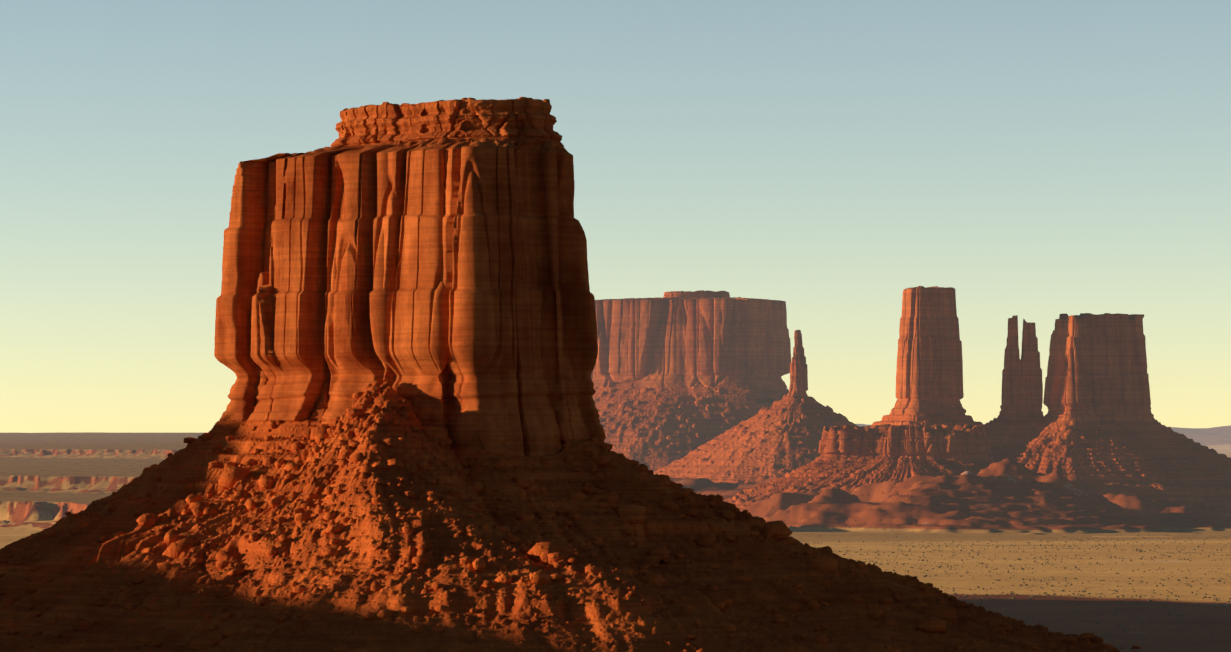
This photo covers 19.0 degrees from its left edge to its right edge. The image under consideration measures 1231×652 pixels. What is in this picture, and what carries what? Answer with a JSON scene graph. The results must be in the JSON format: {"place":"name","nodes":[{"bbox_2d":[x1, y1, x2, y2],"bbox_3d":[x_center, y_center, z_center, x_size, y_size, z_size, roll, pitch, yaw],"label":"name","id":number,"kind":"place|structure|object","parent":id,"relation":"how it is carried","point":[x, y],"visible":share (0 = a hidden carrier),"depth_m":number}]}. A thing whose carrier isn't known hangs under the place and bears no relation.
{"place":"outdoors","nodes":[
{"label":"outdoors","id":0,"kind":"place"},
{"bbox_2d":[0,449,1171,547],"bbox_3d":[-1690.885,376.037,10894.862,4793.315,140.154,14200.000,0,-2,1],"label":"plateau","id":1,"kind":"structure","parent":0,"point":[36,513],"depth_m":4671.57},
{"bbox_2d":[0,432,202,539],"bbox_3d":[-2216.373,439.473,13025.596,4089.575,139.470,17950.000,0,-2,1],"label":"plateau","id":2,"kind":"structure","parent":1,"relation":"on","point":[61,446],"depth_m":7019.94},
{"bbox_2d":[653,330,856,483],"bbox_3d":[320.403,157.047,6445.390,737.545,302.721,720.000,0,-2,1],"label":"spire","id":3,"kind":"structure","parent":1,"relation":"on","point":[782,437],"depth_m":6366.31},
{"bbox_2d":[0,450,1230,640],"bbox_3d":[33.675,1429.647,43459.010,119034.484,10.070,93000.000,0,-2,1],"label":"ground","id":4,"kind":"structure","parent":0,"point":[1173,564],"depth_m":3362.69},
{"bbox_2d":[0,97,1118,651],"bbox_3d":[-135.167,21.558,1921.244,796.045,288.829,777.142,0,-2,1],"label":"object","id":5,"kind":"object","parent":4,"relation":"on","point":[428,261],"visible":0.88,"depth_m":1892.07},
{"bbox_2d":[0,381,1140,651],"bbox_3d":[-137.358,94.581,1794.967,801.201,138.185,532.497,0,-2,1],"label":"rocks","id":6,"kind":"object","parent":5,"relation":"on","point":[546,557],"visible":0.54,"depth_m":1808.38},
{"bbox_2d":[591,290,790,471],"bbox_3d":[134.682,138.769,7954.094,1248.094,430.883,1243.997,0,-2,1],"label":"mesa","id":7,"kind":"structure","parent":4,"relation":"on","point":[676,375],"depth_m":7826.32},
{"bbox_2d":[653,474,758,500],"bbox_3d":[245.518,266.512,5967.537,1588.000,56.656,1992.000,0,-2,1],"label":"mounds","id":8,"kind":"object","parent":4,"relation":"on","point":[706,487],"depth_m":5692.74},
{"bbox_2d":[724,424,995,510],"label":"bench","id":9,"kind":"object","parent":4,"relation":"on","point":[850,458],"visible":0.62,"depth_m":4886.67},
{"bbox_2d":[872,286,991,455],"bbox_3d":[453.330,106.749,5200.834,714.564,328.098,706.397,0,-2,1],"label":"butte","id":10,"kind":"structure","parent":4,"relation":"on","point":[929,382],"depth_m":5197.50},
{"bbox_2d":[740,458,1230,545],"bbox_3d":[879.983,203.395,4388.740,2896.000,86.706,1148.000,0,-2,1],"label":"low hills","id":11,"kind":"structure","parent":4,"relation":"on","point":[998,502],"depth_m":4403.78},
{"bbox_2d":[983,315,1044,461],"bbox_3d":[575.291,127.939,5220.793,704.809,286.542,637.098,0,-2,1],"label":"rock spire","id":12,"kind":"object","parent":4,"relation":"on","point":[1014,424],"visible":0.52,"depth_m":5209.60},
{"bbox_2d":[805,533,1230,578],"bbox_3d":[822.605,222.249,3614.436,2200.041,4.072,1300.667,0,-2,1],"label":"bushes","id":13,"kind":"object","parent":4,"relation":"on","point":[1040,557],"visible":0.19,"depth_m":3526.17},
{"bbox_2d":[997,313,1230,510],"bbox_3d":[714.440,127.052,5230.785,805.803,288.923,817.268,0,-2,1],"label":"butte","id":14,"kind":"object","parent":4,"relation":"on","point":[1101,430],"visible":0.79,"depth_m":5157.59},
{"bbox_2d":[0,0,1230,432],"label":"sky","id":15,"kind":"structure","parent":0,"point":[1036,161]},
{"bbox_2d":[856,424,1230,451],"bbox_3d":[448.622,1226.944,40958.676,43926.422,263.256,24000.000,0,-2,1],"label":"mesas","id":16,"kind":"structure","parent":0,"point":[1217,439],"depth_m":34062.70},
{"bbox_2d":[897,573,1230,651],"bbox_3d":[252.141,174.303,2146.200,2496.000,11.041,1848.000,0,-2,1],"label":"ground","id":17,"kind":"structure","parent":0,"point":[1044,608],"depth_m":2304.25},
{"bbox_2d":[941,577,1230,651],"bbox_3d":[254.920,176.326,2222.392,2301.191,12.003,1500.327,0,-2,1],"label":"bushes","id":18,"kind":"object","parent":17,"relation":"on","point":[1118,625],"visible":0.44,"depth_m":2419.07}
]}

